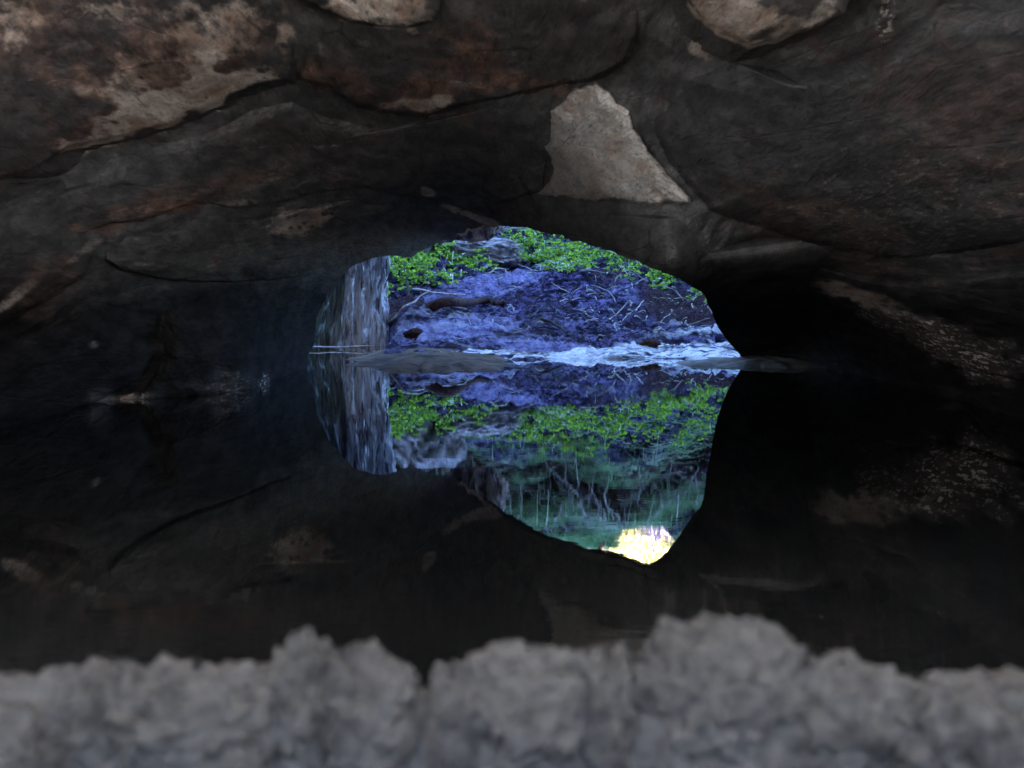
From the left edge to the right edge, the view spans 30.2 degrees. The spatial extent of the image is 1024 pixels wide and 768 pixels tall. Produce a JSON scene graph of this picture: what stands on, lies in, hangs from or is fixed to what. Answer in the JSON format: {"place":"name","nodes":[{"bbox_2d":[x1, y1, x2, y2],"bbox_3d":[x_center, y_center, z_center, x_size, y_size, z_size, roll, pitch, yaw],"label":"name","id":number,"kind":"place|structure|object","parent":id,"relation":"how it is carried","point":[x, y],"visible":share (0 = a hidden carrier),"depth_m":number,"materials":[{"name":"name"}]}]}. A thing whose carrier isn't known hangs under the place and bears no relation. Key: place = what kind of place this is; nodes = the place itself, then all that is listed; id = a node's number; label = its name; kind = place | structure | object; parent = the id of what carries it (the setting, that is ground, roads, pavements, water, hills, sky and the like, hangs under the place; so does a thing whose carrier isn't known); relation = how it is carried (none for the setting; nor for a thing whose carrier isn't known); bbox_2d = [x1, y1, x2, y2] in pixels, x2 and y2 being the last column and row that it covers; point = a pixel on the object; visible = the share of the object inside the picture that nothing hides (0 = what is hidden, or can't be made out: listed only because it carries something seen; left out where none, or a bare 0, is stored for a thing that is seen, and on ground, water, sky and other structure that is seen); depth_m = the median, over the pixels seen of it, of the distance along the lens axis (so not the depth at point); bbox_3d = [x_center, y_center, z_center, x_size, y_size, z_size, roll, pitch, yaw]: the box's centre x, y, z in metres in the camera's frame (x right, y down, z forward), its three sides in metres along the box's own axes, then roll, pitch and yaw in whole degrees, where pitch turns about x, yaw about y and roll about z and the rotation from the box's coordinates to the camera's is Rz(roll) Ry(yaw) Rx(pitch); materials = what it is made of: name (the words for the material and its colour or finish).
{"place":"outdoors","nodes":[
{"label":"outdoors","id":0,"kind":"place"},
{"bbox_2d":[0,346,1023,687],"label":"water","id":1,"kind":"structure","parent":0,"point":[422,522],"depth_m":4.85,"materials":[{"name":"black liquid"}]},
{"bbox_2d":[312,345,375,347],"bbox_3d":[-1.577,-0.314,16.365,0.812,0.032,0.075,-1,3,-18],"label":"branch","id":2,"kind":"object","parent":1,"relation":"on","point":[343,347],"visible":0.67,"depth_m":16.40,"materials":[{"name":"grey wood"}]},
{"bbox_2d":[313,256,390,346],"bbox_3d":[-1.440,-1.306,17.456,1.101,3.300,0.867,0,3,0],"label":"rock pillar","id":3,"kind":"object","parent":1,"relation":"in","point":[354,310],"visible":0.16,"depth_m":17.22,"materials":[{"name":"grey stone"}]},
{"bbox_2d":[344,348,514,372],"bbox_3d":[-0.612,-0.209,14.361,1.526,0.097,4.568,0,3,0],"label":"mud bar","id":4,"kind":"object","parent":1,"relation":"in","point":[431,360],"visible":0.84,"depth_m":13.39,"materials":[{"name":"grey soil"}]},
{"bbox_2d":[675,355,817,368],"bbox_3d":[1.810,-0.164,13.630,1.424,0.079,1.688,0,3,0],"label":"sand bar","id":5,"kind":"object","parent":1,"relation":"in","point":[761,361],"visible":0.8,"depth_m":13.29,"materials":[{"name":"grey sand"}]},
{"bbox_2d":[0,0,1023,401],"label":"cave rock","id":6,"kind":"object","parent":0,"point":[752,284],"visible":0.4,"depth_m":8.73,"materials":[{"name":"stone"}]},
{"bbox_2d":[0,179,93,341],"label":"rock slab","id":7,"kind":"object","parent":6,"relation":"on","point":[45,252],"visible":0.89,"depth_m":7.49,"materials":[{"name":"grey stone"}]},
{"bbox_2d":[0,0,296,190],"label":"rock slab","id":8,"kind":"object","parent":6,"relation":"on","point":[78,78],"visible":0.98,"depth_m":6.95,"materials":[{"name":"brown stone"}]},
{"bbox_2d":[137,290,277,398],"bbox_3d":[-1.554,-0.218,10.922,0.421,0.758,2.986,1,3,11],"label":"boulder","id":9,"kind":"object","parent":6,"relation":"on","point":[208,344],"visible":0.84,"depth_m":9.93,"materials":[{"name":"black stone"}]},
{"bbox_2d":[105,200,400,282],"bbox_3d":[-1.215,-0.849,10.709,0.742,0.554,4.770,0,3,7],"label":"rock slab","id":10,"kind":"object","parent":6,"relation":"on","point":[295,242],"visible":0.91,"depth_m":10.14,"materials":[{"name":"grey stone"}]},
{"bbox_2d":[59,102,546,233],"bbox_3d":[-0.542,-1.007,9.520,2.016,0.755,7.510,1,3,13],"label":"rock slab","id":11,"kind":"object","parent":6,"relation":"on","point":[264,156],"visible":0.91,"depth_m":9.27,"materials":[{"name":"grey stone"}]},
{"bbox_2d":[299,0,439,28],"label":"rock slab","id":12,"kind":"object","parent":6,"relation":"on","point":[404,14],"visible":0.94,"depth_m":6.60,"materials":[{"name":"brown stone"}]},
{"bbox_2d":[298,0,640,117],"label":"rock slab","id":13,"kind":"object","parent":6,"relation":"on","point":[465,53],"visible":0.9,"depth_m":7.30,"materials":[{"name":"brown stone"}]},
{"bbox_2d":[416,203,701,278],"bbox_3d":[0.259,-0.846,11.008,1.103,0.512,6.547,-1,3,-16],"label":"rock lintel","id":14,"kind":"object","parent":6,"relation":"on","point":[671,243],"visible":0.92,"depth_m":8.39,"materials":[{"name":"grey stone"}]},
{"bbox_2d":[538,82,690,204],"bbox_3d":[0.439,-1.063,9.142,0.609,0.490,2.878,0,3,0],"label":"rock face","id":15,"kind":"object","parent":6,"relation":"attached to","point":[596,148],"visible":0.98,"depth_m":8.01},
{"bbox_2d":[670,0,848,62],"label":"boulder","id":16,"kind":"object","parent":6,"relation":"on","point":[732,31],"visible":0.99,"depth_m":5.65,"materials":[{"name":"brown stone"}]},
{"bbox_2d":[654,0,1023,258],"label":"rock slab","id":17,"kind":"object","parent":6,"relation":"on","point":[934,165],"visible":0.94,"depth_m":6.36,"materials":[{"name":"stone"}]},
{"bbox_2d":[809,265,1023,380],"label":"rock slab","id":18,"kind":"object","parent":6,"relation":"on","point":[972,321],"visible":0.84,"depth_m":8.20,"materials":[{"name":"stone"}]},
{"bbox_2d":[0,655,1023,767],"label":"shore","id":19,"kind":"structure","parent":0,"point":[651,748],"depth_m":1.34,"materials":[{"name":"grey soil"}]},
{"bbox_2d":[0,674,88,767],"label":"mud clod","id":20,"kind":"object","parent":19,"relation":"on","point":[30,737],"visible":0.54,"depth_m":1.32,"materials":[{"name":"grey soil"}]},
{"bbox_2d":[16,656,144,767],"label":"mud clod","id":21,"kind":"object","parent":19,"relation":"on","point":[83,697],"visible":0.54,"depth_m":1.34,"materials":[{"name":"grey soil"}]},
{"bbox_2d":[96,652,283,767],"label":"mud clod","id":22,"kind":"object","parent":19,"relation":"on","point":[174,713],"visible":0.77,"depth_m":1.33,"materials":[{"name":"grey soil"}]},
{"bbox_2d":[268,626,339,767],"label":"mud clod","id":23,"kind":"object","parent":19,"relation":"on","point":[302,683],"visible":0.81,"depth_m":1.34,"materials":[{"name":"grey soil"}]},
{"bbox_2d":[320,637,423,767],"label":"mud clod","id":24,"kind":"object","parent":19,"relation":"on","point":[371,708],"visible":0.85,"depth_m":1.34,"materials":[{"name":"grey soil"}]},
{"bbox_2d":[426,658,477,767],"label":"mud clod","id":25,"kind":"object","parent":19,"relation":"on","point":[449,738],"visible":0.83,"depth_m":1.34,"materials":[{"name":"grey soil"}]},
{"bbox_2d":[452,639,590,767],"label":"mud clod","id":26,"kind":"object","parent":19,"relation":"on","point":[530,705],"visible":0.85,"depth_m":1.34,"materials":[{"name":"grey soil"}]},
{"bbox_2d":[579,641,639,767],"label":"mud clod","id":27,"kind":"object","parent":19,"relation":"on","point":[612,732],"visible":0.81,"depth_m":1.34,"materials":[{"name":"grey soil"}]},
{"bbox_2d":[631,615,755,765],"bbox_3d":[0.131,0.229,1.376,0.101,0.120,0.093,0,3,0],"label":"mud clod","id":28,"kind":"object","parent":19,"relation":"on","point":[673,671],"visible":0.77,"depth_m":1.34,"materials":[{"name":"grey soil"}]},
{"bbox_2d":[687,612,809,758],"bbox_3d":[0.163,0.225,1.373,0.106,0.121,0.093,0,3,0],"label":"mud clod","id":29,"kind":"object","parent":19,"relation":"on","point":[776,700],"visible":0.62,"depth_m":1.34,"materials":[{"name":"grey soil"}]},
{"bbox_2d":[780,649,911,767],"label":"mud clod","id":30,"kind":"object","parent":19,"relation":"on","point":[848,714],"visible":0.84,"depth_m":1.34,"materials":[{"name":"grey soil"}]},
{"bbox_2d":[889,665,1023,767],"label":"mud clod","id":31,"kind":"object","parent":19,"relation":"on","point":[952,719],"visible":0.82,"depth_m":1.33,"materials":[{"name":"grey soil"}]},
{"bbox_2d":[383,226,740,359],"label":"creek bank","id":32,"kind":"structure","parent":0,"point":[447,330],"depth_m":17.53,"materials":[{"name":"soil"}]},
{"bbox_2d":[403,257,409,294],"bbox_3d":[-1.076,-1.080,19.283,0.059,0.527,1.089,0,3,-5],"label":"branch","id":33,"kind":"object","parent":32,"relation":"on","point":[407,286],"visible":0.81,"depth_m":19.02,"materials":[{"name":"grey wood"}]},
{"bbox_2d":[403,328,425,338],"bbox_3d":[-0.812,-0.424,15.939,0.195,0.099,0.152,1,3,16],"label":"stone","id":34,"kind":"object","parent":32,"relation":"on","point":[413,333],"visible":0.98,"depth_m":15.89,"materials":[{"name":"brown stone"}]},
{"bbox_2d":[424,242,441,256],"bbox_3d":[-0.961,-1.624,20.589,0.852,0.712,0.809,-2,4,-32],"label":"boulder","id":35,"kind":"object","parent":32,"relation":"on","point":[431,247],"visible":0.04,"depth_m":20.35,"materials":[{"name":"stone"}]},
{"bbox_2d":[412,288,465,295],"bbox_3d":[-0.738,-0.931,19.148,0.539,0.078,0.064,0,3,-4],"label":"branch","id":36,"kind":"object","parent":32,"relation":"on","point":[419,289],"visible":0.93,"depth_m":19.14,"materials":[{"name":"grey wood"}]},
{"bbox_2d":[388,296,506,327],"bbox_3d":[-0.727,-0.689,18.173,0.946,0.318,2.210,1,3,14],"label":"fallen log","id":37,"kind":"object","parent":32,"relation":"on","point":[439,303],"visible":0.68,"depth_m":17.37,"materials":[{"name":"brown wood"}]},
{"bbox_2d":[387,290,430,323],"bbox_3d":[-1.021,-0.705,17.758,0.409,0.334,2.583,0,3,0],"label":"branch","id":38,"kind":"object","parent":37,"relation":"on","point":[397,315],"visible":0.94,"depth_m":16.79,"materials":[{"name":"grey wood"}]},
{"bbox_2d":[454,226,504,241],"bbox_3d":[-0.312,-1.348,15.377,0.585,0.409,0.556,0,3,0],"label":"boulder","id":39,"kind":"object","parent":32,"relation":"on","point":[487,233],"visible":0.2,"depth_m":15.25,"materials":[{"name":"stone"}]},
{"bbox_2d":[436,237,524,266],"bbox_3d":[-0.346,-1.428,20.497,1.015,0.355,0.781,0,3,0],"label":"stone","id":40,"kind":"object","parent":32,"relation":"on","point":[506,251],"visible":0.49,"depth_m":20.18,"materials":[{"name":"grey stone"}]},
{"bbox_2d":[498,226,556,246],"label":"stalks","id":41,"kind":"object","parent":32,"relation":"on","point":[519,228],"depth_m":20.85,"materials":[{"name":"plant"}]},
{"bbox_2d":[390,230,694,297],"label":"stalks","id":42,"kind":"object","parent":32,"relation":"on","point":[486,266],"visible":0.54,"depth_m":19.78,"materials":[{"name":"green plant"}]},
{"bbox_2d":[387,227,706,301],"bbox_3d":[0.714,-1.365,19.491,4.441,1.031,3.414,0,3,0],"label":"clover","id":43,"kind":"object","parent":32,"relation":"on","point":[426,258],"visible":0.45,"depth_m":19.80,"materials":[{"name":"green plant"}]},
{"bbox_2d":[423,228,675,279],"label":"grass","id":44,"kind":"structure","parent":32,"relation":"on","point":[564,253],"depth_m":20.23,"materials":[{"name":"green plant"}]},
{"bbox_2d":[540,318,565,331],"bbox_3d":[0.395,-0.529,17.067,0.060,0.130,0.460,-2,4,-31],"label":"branch","id":45,"kind":"object","parent":32,"relation":"on","point":[552,323],"visible":0.94,"depth_m":17.13,"materials":[{"name":"grey wood"}]},
{"bbox_2d":[452,268,701,339],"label":"stalks","id":46,"kind":"object","parent":32,"relation":"on","point":[607,308],"visible":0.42,"depth_m":18.11,"materials":[{"name":"plant"}]},
{"bbox_2d":[610,300,630,318],"bbox_3d":[0.999,-0.671,17.855,0.041,0.237,0.861,1,3,21],"label":"branch","id":47,"kind":"object","parent":32,"relation":"on","point":[620,310],"visible":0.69,"depth_m":17.85,"materials":[{"name":"grey wood"}]},
{"bbox_2d":[639,339,660,346],"bbox_3d":[1.100,-0.323,15.133,0.182,0.077,0.128,0,3,0],"label":"stone","id":48,"kind":"object","parent":32,"relation":"on","point":[652,342],"visible":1,"depth_m":15.09,"materials":[{"name":"brown stone"}]}
]}

